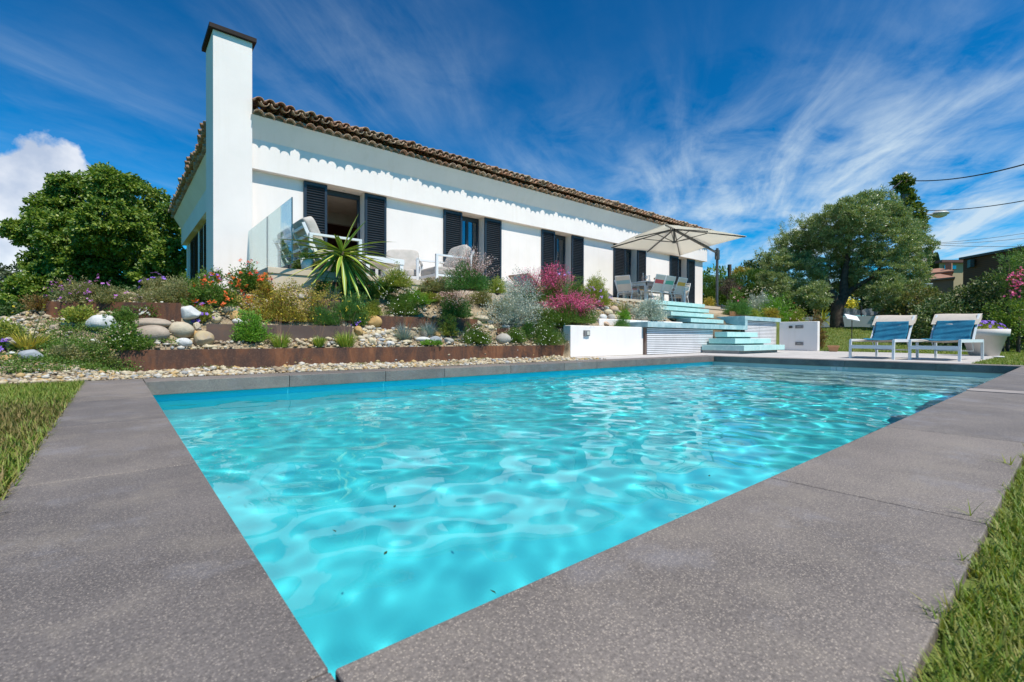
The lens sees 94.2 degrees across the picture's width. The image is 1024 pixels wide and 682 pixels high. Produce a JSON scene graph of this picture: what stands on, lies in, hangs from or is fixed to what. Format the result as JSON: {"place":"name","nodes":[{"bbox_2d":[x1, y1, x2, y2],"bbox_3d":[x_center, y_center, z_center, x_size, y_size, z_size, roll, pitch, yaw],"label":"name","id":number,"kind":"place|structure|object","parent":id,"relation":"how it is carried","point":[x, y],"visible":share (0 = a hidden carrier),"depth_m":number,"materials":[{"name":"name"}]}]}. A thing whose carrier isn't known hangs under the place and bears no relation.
{"place":"outdoors","nodes":[
{"label":"outdoors","id":0,"kind":"place"},
{"bbox_2d":[0,378,86,508],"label":"lawn grass","id":1,"kind":"structure","parent":0,"point":[39,389],"depth_m":2.61,"materials":[{"name":"plant"}]},
{"bbox_2d":[4,289,267,331],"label":"gravel","id":2,"kind":"structure","parent":0,"point":[46,316],"depth_m":5.51,"materials":[{"name":"gravel"}]},
{"bbox_2d":[19,357,563,382],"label":"edge gravel","id":3,"kind":"structure","parent":0,"point":[176,375],"depth_m":4.77,"materials":[{"name":"gravel"}]},
{"bbox_2d":[153,362,712,401],"bbox_3d":[2.034,0.977,5.318,9.660,1.040,4.561,0,1,-40],"label":"pool shell","id":4,"kind":"object","parent":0,"point":[202,395],"depth_m":5.30},
{"bbox_2d":[157,364,993,678],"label":"water","id":5,"kind":"structure","parent":4,"relation":"in","point":[501,486],"depth_m":2.08,"materials":[{"name":"liquid"}]},
{"bbox_2d":[713,362,1002,377],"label":"pool steps","id":6,"kind":"structure","parent":4,"relation":"on","point":[974,374],"depth_m":7.98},
{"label":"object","id":7,"kind":"structure","parent":4,"relation":"attached to","visible":0},
{"bbox_2d":[0,355,1023,681],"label":"pool coping","id":8,"kind":"object","parent":7,"relation":"on","point":[126,553],"visible":0.98,"depth_m":0.77,"materials":[{"name":"concrete"}]},
{"bbox_2d":[0,0,1023,316],"label":"sky","id":9,"kind":"structure","parent":0,"point":[739,117],"materials":[{"name":"blue"}]},
{"bbox_2d":[3,322,1023,681],"bbox_3d":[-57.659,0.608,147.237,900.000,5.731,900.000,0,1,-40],"label":"ground","id":10,"kind":"structure","parent":0,"point":[969,580],"depth_m":0.96,"materials":[{"name":"plant"}]},
{"bbox_2d":[0,260,22,316],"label":"tree","id":11,"kind":"object","parent":10,"relation":"on","point":[4,273],"visible":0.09,"depth_m":41.52,"materials":[{"name":"green plant"}]},
{"bbox_2d":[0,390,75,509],"bbox_3d":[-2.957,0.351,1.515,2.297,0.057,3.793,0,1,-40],"label":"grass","id":12,"kind":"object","parent":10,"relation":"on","point":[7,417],"visible":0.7,"depth_m":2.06,"materials":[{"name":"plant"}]},
{"bbox_2d":[0,284,153,316],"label":"garden shrub","id":13,"kind":"object","parent":10,"relation":"on","point":[3,312],"visible":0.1,"depth_m":13.67,"materials":[{"name":"green plant"}]},
{"bbox_2d":[0,161,186,315],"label":"broadleaf tree","id":14,"kind":"object","parent":10,"relation":"on","point":[59,229],"visible":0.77,"depth_m":18.34,"materials":[{"name":"green plant"}]},
{"bbox_2d":[0,285,740,385],"bbox_3d":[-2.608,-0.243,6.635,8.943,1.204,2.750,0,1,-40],"label":"rockery gravel","id":15,"kind":"structure","parent":10,"relation":"on","point":[160,373],"depth_m":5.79,"materials":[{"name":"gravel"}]},
{"bbox_2d":[0,315,31,337],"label":"shrub","id":16,"kind":"object","parent":15,"relation":"on","point":[7,327],"visible":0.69,"depth_m":4.81,"materials":[{"name":"green plant"}]},
{"bbox_2d":[3,304,52,349],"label":"aloe clump","id":17,"kind":"object","parent":15,"relation":"on","point":[22,341],"visible":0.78,"depth_m":4.67,"materials":[{"name":"yellow plant"}]},
{"bbox_2d":[14,291,50,312],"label":"shrub","id":18,"kind":"object","parent":15,"relation":"on","point":[36,303],"visible":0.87,"depth_m":5.56,"materials":[{"name":"brown plant"}]},
{"bbox_2d":[47,340,90,361],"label":"shrub","id":19,"kind":"object","parent":15,"relation":"on","point":[61,350],"visible":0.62,"depth_m":4.62,"materials":[{"name":"green plant"}]},
{"bbox_2d":[54,301,100,324],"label":"shrub","id":20,"kind":"object","parent":15,"relation":"on","point":[74,314],"visible":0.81,"depth_m":5.33,"materials":[{"name":"green plant"}]},
{"bbox_2d":[43,275,147,301],"bbox_3d":[-5.028,-0.627,5.831,1.052,0.380,0.519,0,1,-40],"label":"heather bush","id":21,"kind":"object","parent":15,"relation":"on","point":[73,294],"visible":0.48,"depth_m":5.68,"materials":[{"name":"green plant"}]},
{"bbox_2d":[74,328,120,364],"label":"shrub","id":22,"kind":"object","parent":15,"relation":"on","point":[109,353],"visible":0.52,"depth_m":4.92,"materials":[{"name":"green plant"}]},
{"bbox_2d":[85,314,118,330],"bbox_3d":[-4.601,-0.201,5.335,0.338,0.195,0.232,0,0,-10],"label":"boulder","id":23,"kind":"object","parent":15,"relation":"on","point":[96,320],"visible":0.56,"depth_m":5.26,"materials":[{"name":"white stone"}]},
{"bbox_2d":[65,289,151,303],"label":"shrub","id":24,"kind":"object","parent":15,"relation":"on","point":[101,296],"visible":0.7,"depth_m":5.68,"materials":[{"name":"green plant"}]},
{"bbox_2d":[46,301,180,322],"bbox_3d":[-4.764,-0.292,5.712,1.454,0.350,0.012,0,0,-8],"label":"steel edging","id":25,"kind":"object","parent":15,"relation":"on","point":[169,312],"visible":0.43,"depth_m":5.74,"materials":[{"name":"metal"}]},
{"bbox_2d":[102,305,144,326],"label":"shrub","id":26,"kind":"object","parent":15,"relation":"on","point":[124,316],"visible":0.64,"depth_m":5.40,"materials":[{"name":"green plant"}]},
{"bbox_2d":[96,318,151,348],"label":"shrub","id":27,"kind":"object","parent":15,"relation":"on","point":[117,330],"visible":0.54,"depth_m":5.10,"materials":[{"name":"green plant"}]},
{"bbox_2d":[100,334,156,351],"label":"shrub","id":28,"kind":"object","parent":15,"relation":"on","point":[137,346],"visible":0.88,"depth_m":5.06,"materials":[{"name":"green plant"}]},
{"bbox_2d":[133,318,171,327],"bbox_3d":[-4.278,-0.205,5.630,0.461,0.135,0.332,0,0,-2],"label":"boulder","id":29,"kind":"object","parent":15,"relation":"on","point":[154,321],"visible":0.51,"depth_m":5.52,"materials":[{"name":"beige stone"}]},
{"bbox_2d":[137,325,169,341],"bbox_3d":[-4.140,-0.080,5.449,0.395,0.207,0.299,0,0,-19],"label":"boulder","id":30,"kind":"object","parent":15,"relation":"on","point":[158,332],"visible":0.57,"depth_m":5.37,"materials":[{"name":"beige stone"}]},
{"bbox_2d":[138,272,171,291],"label":"petunia plant","id":31,"kind":"object","parent":15,"relation":"on","point":[147,281],"visible":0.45,"depth_m":7.91,"materials":[{"name":"green plant"}]},
{"bbox_2d":[114,277,210,303],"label":"dry bush","id":32,"kind":"object","parent":15,"relation":"on","point":[159,296],"visible":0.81,"depth_m":6.00,"materials":[{"name":"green plant"}]},
{"bbox_2d":[167,322,194,337],"bbox_3d":[-3.981,-0.126,5.733,0.311,0.212,0.227,0,0,-5],"label":"boulder","id":33,"kind":"object","parent":15,"relation":"on","point":[182,329],"visible":0.8,"depth_m":5.65,"materials":[{"name":"beige stone"}]},
{"bbox_2d":[193,330,213,346],"bbox_3d":[-3.712,-0.017,5.737,0.211,0.222,0.219,0,1,-40],"label":"boulder","id":34,"kind":"object","parent":15,"relation":"on","point":[201,337],"visible":0.88,"depth_m":5.67,"materials":[{"name":"stone"}]},
{"bbox_2d":[191,302,219,323],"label":"petunia plant","id":35,"kind":"object","parent":15,"relation":"on","point":[205,312],"visible":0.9,"depth_m":6.03,"materials":[{"name":"green plant"}]},
{"bbox_2d":[171,269,252,307],"bbox_3d":[-3.963,-0.689,6.328,0.783,0.526,0.906,0,0,28],"label":"lantana bush","id":36,"kind":"object","parent":15,"relation":"on","point":[219,297],"visible":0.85,"depth_m":6.20,"materials":[{"name":"green plant"}]},
{"bbox_2d":[219,258,275,292],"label":"lantana bush","id":37,"kind":"object","parent":15,"relation":"on","point":[250,279],"visible":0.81,"depth_m":6.75,"materials":[{"name":"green plant"}]},
{"bbox_2d":[229,307,275,343],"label":"geranium plant","id":38,"kind":"object","parent":15,"relation":"on","point":[255,332],"visible":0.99,"depth_m":5.99,"materials":[{"name":"green plant"}]},
{"bbox_2d":[0,304,511,374],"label":"creeping plants","id":39,"kind":"object","parent":15,"relation":"on","point":[45,358],"visible":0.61,"depth_m":4.83,"materials":[{"name":"green plant"}]},
{"bbox_2d":[249,271,279,303],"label":"shrub","id":40,"kind":"object","parent":15,"relation":"on","point":[263,286],"visible":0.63,"depth_m":6.74,"materials":[{"name":"yellow plant"}]},
{"bbox_2d":[206,324,351,343],"bbox_3d":[-3.065,-0.045,6.454,1.829,0.340,0.012,0,1,-40],"label":"steel edging","id":41,"kind":"object","parent":15,"relation":"on","point":[223,331],"visible":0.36,"depth_m":6.50,"materials":[{"name":"metal"}]},
{"bbox_2d":[266,314,293,346],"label":"bulbine clump","id":42,"kind":"object","parent":15,"relation":"on","point":[276,341],"visible":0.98,"depth_m":6.09,"materials":[{"name":"green plant"}]},
{"bbox_2d":[228,278,340,322],"bbox_3d":[-3.148,-0.569,6.691,1.524,0.649,0.727,0,1,-40],"label":"golden bush","id":43,"kind":"object","parent":15,"relation":"on","point":[279,309],"visible":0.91,"depth_m":6.63,"materials":[{"name":"yellow plant"}]},
{"bbox_2d":[307,301,343,325],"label":"feathery plant","id":44,"kind":"object","parent":15,"relation":"on","point":[326,317],"visible":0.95,"depth_m":6.92,"materials":[{"name":"green plant"}]},
{"bbox_2d":[274,215,403,298],"bbox_3d":[-2.795,-1.240,7.729,1.978,1.678,1.978,0,1,-40],"label":"yucca","id":45,"kind":"object","parent":15,"relation":"on","point":[345,266],"visible":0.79,"depth_m":7.55,"materials":[{"name":"green plant"}]},
{"bbox_2d":[120,345,564,371],"bbox_3d":[-1.553,0.231,7.171,6.722,0.284,0.012,0,1,-40],"label":"steel edging","id":46,"kind":"object","parent":15,"relation":"on","point":[178,359],"visible":0.64,"depth_m":6.25,"materials":[{"name":"metal"}]},
{"bbox_2d":[332,310,357,346],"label":"bulbine clump","id":47,"kind":"object","parent":15,"relation":"on","point":[344,340],"visible":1,"depth_m":6.57,"materials":[{"name":"green plant"}]},
{"bbox_2d":[326,291,371,322],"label":"feathery plant","id":48,"kind":"object","parent":15,"relation":"on","point":[343,308],"visible":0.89,"depth_m":7.20,"materials":[{"name":"green plant"}]},
{"bbox_2d":[357,325,397,345],"bbox_3d":[-2.042,-0.087,7.309,0.635,0.320,0.819,0,0,-19],"label":"pebble patch","id":49,"kind":"object","parent":15,"relation":"on","point":[362,339],"visible":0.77,"depth_m":7.26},
{"bbox_2d":[361,280,396,299],"bbox_3d":[-2.268,-0.863,7.985,0.547,0.376,0.682,0,0,32],"label":"daisy mound","id":50,"kind":"object","parent":15,"relation":"on","point":[378,295],"visible":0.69,"depth_m":7.89,"materials":[{"name":"green plant"}]},
{"bbox_2d":[365,270,413,293],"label":"shrub","id":51,"kind":"object","parent":15,"relation":"on","point":[383,284],"visible":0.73,"depth_m":7.90,"materials":[{"name":"green plant"}]},
{"bbox_2d":[382,261,414,288],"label":"willowy shrub","id":52,"kind":"object","parent":15,"relation":"on","point":[400,280],"visible":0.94,"depth_m":7.95,"materials":[{"name":"green plant"}]},
{"bbox_2d":[380,287,428,315],"bbox_3d":[-1.823,-0.708,8.055,1.042,0.596,0.895,0,1,-40],"label":"daisy mound","id":53,"kind":"object","parent":15,"relation":"on","point":[400,309],"visible":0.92,"depth_m":7.95,"materials":[{"name":"green plant"}]},
{"bbox_2d":[390,286,436,304],"bbox_3d":[-1.730,-0.798,8.367,0.839,0.358,0.648,0,0,-20],"label":"green mat","id":54,"kind":"object","parent":15,"relation":"on","point":[424,298],"visible":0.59,"depth_m":8.30,"materials":[{"name":"green plant"}]},
{"bbox_2d":[380,316,477,330],"bbox_3d":[-1.364,-0.229,8.144,1.892,0.340,0.012,0,1,-40],"label":"steel edging","id":55,"kind":"object","parent":15,"relation":"on","point":[388,322],"visible":0.43,"depth_m":7.94,"materials":[{"name":"metal"}]},
{"bbox_2d":[436,311,462,336],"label":"shrub","id":56,"kind":"object","parent":15,"relation":"on","point":[444,327],"visible":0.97,"depth_m":8.07,"materials":[{"name":"green plant"}]},
{"bbox_2d":[433,290,473,317],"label":"gaura plant","id":57,"kind":"object","parent":15,"relation":"on","point":[452,305],"visible":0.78,"depth_m":8.54,"materials":[{"name":"green plant"}]},
{"bbox_2d":[438,244,499,291],"bbox_3d":[-0.686,-1.225,8.009,1.144,0.823,0.981,0,1,-40],"label":"gaura plant","id":58,"kind":"object","parent":15,"relation":"on","point":[471,279],"visible":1,"depth_m":7.86,"materials":[{"name":"green plant"}]},
{"bbox_2d":[459,321,495,344],"bbox_3d":[-0.615,-0.139,8.155,0.806,0.434,0.590,0,1,-40],"label":"daisy mound","id":59,"kind":"object","parent":15,"relation":"on","point":[477,337],"visible":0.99,"depth_m":8.08,"materials":[{"name":"green plant"}]},
{"bbox_2d":[464,286,500,305],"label":"shrub","id":60,"kind":"object","parent":15,"relation":"on","point":[478,298],"visible":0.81,"depth_m":9.27,"materials":[{"name":"green plant"}]},
{"bbox_2d":[475,267,548,324],"bbox_3d":[-0.077,-0.907,9.326,1.638,1.210,1.399,0,1,-40],"label":"silver bush","id":61,"kind":"object","parent":15,"relation":"on","point":[524,309],"visible":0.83,"depth_m":9.23,"materials":[{"name":"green plant"}]},
{"bbox_2d":[505,267,557,302],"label":"gaura plant","id":62,"kind":"object","parent":15,"relation":"on","point":[539,288],"visible":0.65,"depth_m":10.02,"materials":[{"name":"plant"}]},
{"bbox_2d":[527,315,567,344],"bbox_3d":[0.705,-0.256,9.116,0.818,0.718,0.903,0,0,21],"label":"daisy mound","id":63,"kind":"object","parent":15,"relation":"on","point":[544,337],"visible":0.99,"depth_m":9.02,"materials":[{"name":"green plant"}]},
{"bbox_2d":[530,305,572,324],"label":"shrub","id":64,"kind":"object","parent":15,"relation":"on","point":[552,313],"visible":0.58,"depth_m":9.40,"materials":[{"name":"green plant"}]},
{"bbox_2d":[534,263,575,301],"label":"gaura plant","id":65,"kind":"object","parent":15,"relation":"on","point":[553,288],"visible":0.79,"depth_m":10.31,"materials":[{"name":"pink plant"}]},
{"bbox_2d":[540,289,604,324],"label":"gaura plant","id":66,"kind":"object","parent":15,"relation":"on","point":[568,307],"visible":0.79,"depth_m":9.64,"materials":[{"name":"pink plant"}]},
{"bbox_2d":[586,277,615,305],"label":"agapanthus plant","id":67,"kind":"object","parent":15,"relation":"on","point":[600,289],"visible":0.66,"depth_m":11.22,"materials":[{"name":"green plant"}]},
{"bbox_2d":[626,288,672,320],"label":"silver bush","id":68,"kind":"object","parent":15,"relation":"on","point":[650,309],"visible":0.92,"depth_m":11.73,"materials":[{"name":"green plant"}]},
{"bbox_2d":[722,298,753,314],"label":"shrub","id":69,"kind":"object","parent":15,"relation":"on","point":[741,308],"visible":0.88,"depth_m":15.10,"materials":[{"name":"green plant"}]},
{"bbox_2d":[416,277,454,292],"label":"shrub","id":70,"kind":"object","parent":10,"relation":"on","point":[437,285],"visible":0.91,"depth_m":7.91,"materials":[{"name":"green plant"}]},
{"bbox_2d":[168,21,714,320],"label":"house","id":71,"kind":"structure","parent":10,"relation":"on","point":[250,167],"depth_m":12.02,"materials":[{"name":"paint"}]},
{"bbox_2d":[242,267,726,312],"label":"terrace","id":72,"kind":"structure","parent":10,"relation":"on","point":[282,274],"depth_m":7.44,"materials":[{"name":"beige stone"}]},
{"bbox_2d":[273,216,361,272],"bbox_3d":[-3.571,-1.590,8.621,0.968,0.950,1.952,0,1,-40],"label":"armchair","id":73,"kind":"object","parent":72,"relation":"on","point":[306,226],"visible":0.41,"depth_m":8.09,"materials":[{"name":"white metal"}]},
{"bbox_2d":[356,255,403,276],"bbox_3d":[-2.672,-1.347,9.321,0.780,0.460,0.900,0,1,-40],"label":"coffee table","id":74,"kind":"object","parent":72,"relation":"on","point":[390,261],"visible":0.45,"depth_m":9.13,"materials":[{"name":"white metal"}]},
{"bbox_2d":[375,249,422,279],"bbox_3d":[-2.458,-1.600,10.505,0.902,0.950,0.968,0,0,-5],"label":"armchair","id":75,"kind":"object","parent":72,"relation":"on","point":[412,262],"visible":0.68,"depth_m":10.68,"materials":[{"name":"white metal"}]},
{"bbox_2d":[419,245,473,281],"bbox_3d":[-1.410,-1.594,10.179,0.968,0.950,0.902,0,1,-38],"label":"armchair","id":76,"kind":"object","parent":72,"relation":"on","point":[432,272],"visible":0.57,"depth_m":10.00,"materials":[{"name":"white metal"}]},
{"bbox_2d":[615,275,638,299],"bbox_3d":[3.644,-1.594,15.117,0.524,0.916,0.618,1,1,42],"label":"dining chair","id":77,"kind":"object","parent":72,"relation":"on","point":[624,283],"visible":0.91,"depth_m":14.97,"materials":[{"name":"white metal"}]},
{"bbox_2d":[624,281,687,301],"bbox_3d":[4.791,-1.512,15.959,2.406,0.740,1.000,0,1,-40],"label":"dining table","id":78,"kind":"object","parent":72,"relation":"on","point":[645,285],"visible":0.45,"depth_m":15.20,"materials":[{"name":"white metal"}]},
{"bbox_2d":[611,224,745,307],"bbox_3d":[5.393,-2.458,15.600,4.399,2.640,3.469,0,0,-27],"label":"cantilever parasol","id":79,"kind":"object","parent":72,"relation":"on","point":[674,239],"visible":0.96,"depth_m":16.03,"materials":[{"name":"white fabric"}]},
{"bbox_2d":[487,274,507,294],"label":"shrub","id":80,"kind":"object","parent":10,"relation":"on","point":[498,287],"visible":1,"depth_m":7.96,"materials":[{"name":"green plant"}]},
{"bbox_2d":[702,267,785,305],"bbox_3d":[11.181,-2.084,24.046,5.117,3.307,2.649,0,0,-1],"label":"cypress hedge","id":81,"kind":"object","parent":10,"relation":"on","point":[708,290],"visible":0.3,"depth_m":23.43,"materials":[{"name":"green plant"}]},
{"bbox_2d":[743,287,786,315],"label":"silver bush","id":82,"kind":"object","parent":10,"relation":"on","point":[757,303],"visible":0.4,"depth_m":17.00,"materials":[{"name":"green plant"}]},
{"bbox_2d":[758,291,797,321],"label":"shrub","id":83,"kind":"object","parent":10,"relation":"on","point":[776,303],"visible":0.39,"depth_m":16.61,"materials":[{"name":"green plant"}]},
{"bbox_2d":[570,350,993,363],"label":"pool deck","id":84,"kind":"structure","parent":10,"relation":"on","point":[923,357],"depth_m":10.21,"materials":[{"name":"concrete"}]},
{"bbox_2d":[563,325,642,356],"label":"garden wall","id":85,"kind":"structure","parent":84,"relation":"on","point":[598,340],"depth_m":9.85,"materials":[{"name":"paint"}]},
{"bbox_2d":[627,316,780,354],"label":"platform","id":86,"kind":"structure","parent":84,"relation":"on","point":[667,338],"depth_m":11.88,"materials":[{"name":"white stone"}]},
{"bbox_2d":[645,300,784,353],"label":"staircase","id":87,"kind":"structure","parent":84,"relation":"on","point":[729,342],"depth_m":12.74,"materials":[{"name":"teal stone"}]},
{"bbox_2d":[779,321,819,350],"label":"garden wall","id":88,"kind":"structure","parent":84,"relation":"on","point":[800,336],"depth_m":14.70,"materials":[{"name":"white paint"}]},
{"bbox_2d":[849,315,918,359],"bbox_3d":[7.324,-0.100,9.361,1.542,0.871,0.708,0,1,-37],"label":"sun lounger","id":89,"kind":"object","parent":84,"relation":"on","point":[911,319],"visible":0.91,"depth_m":9.43,"materials":[{"name":"white metal"}]},
{"bbox_2d":[862,321,908,340],"bbox_3d":[7.391,-0.200,9.410,0.870,0.393,0.564,0,1,-37],"label":"towel","id":90,"kind":"object","parent":89,"relation":"on","point":[891,330],"visible":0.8,"depth_m":9.57,"materials":[{"name":"fabric"}]},
{"bbox_2d":[908,313,983,360],"bbox_3d":[7.977,-0.094,8.734,1.542,0.871,0.708,0,1,-35],"label":"sun lounger","id":91,"kind":"object","parent":84,"relation":"on","point":[977,318],"visible":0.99,"depth_m":8.76,"materials":[{"name":"white metal"}]},
{"bbox_2d":[921,320,974,340],"bbox_3d":[8.044,-0.192,8.780,0.865,0.395,0.565,0,1,-35],"label":"towel","id":92,"kind":"object","parent":91,"relation":"on","point":[950,330],"visible":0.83,"depth_m":8.93,"materials":[{"name":"fabric"}]},
{"bbox_2d":[964,320,1010,355],"bbox_3d":[10.714,-0.071,10.807,0.850,0.810,0.850,0,1,-40],"label":"planter","id":93,"kind":"object","parent":84,"relation":"on","point":[994,337],"visible":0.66,"depth_m":10.54,"materials":[{"name":"white ceramic"}]},
{"bbox_2d":[803,316,874,327],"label":"boundary wall","id":94,"kind":"structure","parent":10,"relation":"on","point":[866,321],"depth_m":23.64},
{"bbox_2d":[783,276,905,316],"bbox_3d":[17.645,-1.897,26.104,8.613,3.600,2.574,0,0,5],"label":"hedge","id":95,"kind":"object","parent":10,"relation":"on","point":[864,303],"visible":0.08,"depth_m":25.70,"materials":[{"name":"green plant"}]},
{"bbox_2d":[752,186,940,328],"bbox_3d":[12.925,-3.155,18.050,7.646,5.634,4.089,0,0,1],"label":"olive tree","id":96,"kind":"object","parent":10,"relation":"on","point":[850,218],"visible":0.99,"depth_m":17.55,"materials":[{"name":"green plant"}]},
{"bbox_2d":[872,278,943,334],"bbox_3d":[14.072,-0.825,16.790,2.796,2.694,2.245,0,1,-40],"label":"shrub border","id":97,"kind":"object","parent":10,"relation":"on","point":[907,310],"visible":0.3,"depth_m":16.26,"materials":[{"name":"green plant"}]},
{"bbox_2d":[888,172,930,271],"bbox_3d":[21.680,-4.479,26.061,2.029,9.470,1.274,0,0,12],"label":"tree","id":98,"kind":"object","parent":10,"relation":"on","point":[905,190],"visible":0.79,"depth_m":25.77,"materials":[{"name":"plant"}]},
{"bbox_2d":[926,274,954,310],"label":"terracotta house","id":99,"kind":"structure","parent":10,"relation":"on","point":[944,285],"depth_m":37.66,"materials":[{"name":"paint"}]},
{"bbox_2d":[935,260,962,295],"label":"flat roof house","id":100,"kind":"structure","parent":10,"relation":"on","point":[957,266],"depth_m":46.01,"materials":[{"name":"beige paint"}]},
{"bbox_2d":[881,443,1023,681],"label":"lawn grass front","id":101,"kind":"structure","parent":10,"relation":"on","point":[976,651],"depth_m":0.66,"materials":[{"name":"plant"}]},
{"bbox_2d":[908,268,1023,349],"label":"laurel hedge","id":102,"kind":"object","parent":10,"relation":"on","point":[957,304],"visible":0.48,"depth_m":14.54,"materials":[{"name":"green plant"}]},
{"bbox_2d":[959,247,1023,337],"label":"timber house","id":103,"kind":"structure","parent":10,"relation":"on","point":[976,265],"depth_m":30.57,"materials":[{"name":"brown wood"}]},
{"bbox_2d":[971,354,1023,365],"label":"grass","id":104,"kind":"structure","parent":10,"relation":"on","point":[1015,359],"depth_m":7.92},
{"bbox_2d":[981,296,1023,352],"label":"bright shrub","id":105,"kind":"object","parent":10,"relation":"on","point":[1008,318],"visible":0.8,"depth_m":13.04,"materials":[{"name":"green plant"}]},
{"bbox_2d":[990,244,1023,319],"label":"oleander","id":106,"kind":"object","parent":10,"relation":"on","point":[1018,285],"visible":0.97,"depth_m":13.40,"materials":[{"name":"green plant"}]},
{"bbox_2d":[538,295,665,326],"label":"garden gravel","id":107,"kind":"structure","parent":0,"point":[609,306],"depth_m":11.45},
{"bbox_2d":[760,316,1023,355],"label":"mound grass","id":108,"kind":"structure","parent":0,"point":[1003,353],"depth_m":14.73,"materials":[{"name":"plant"}]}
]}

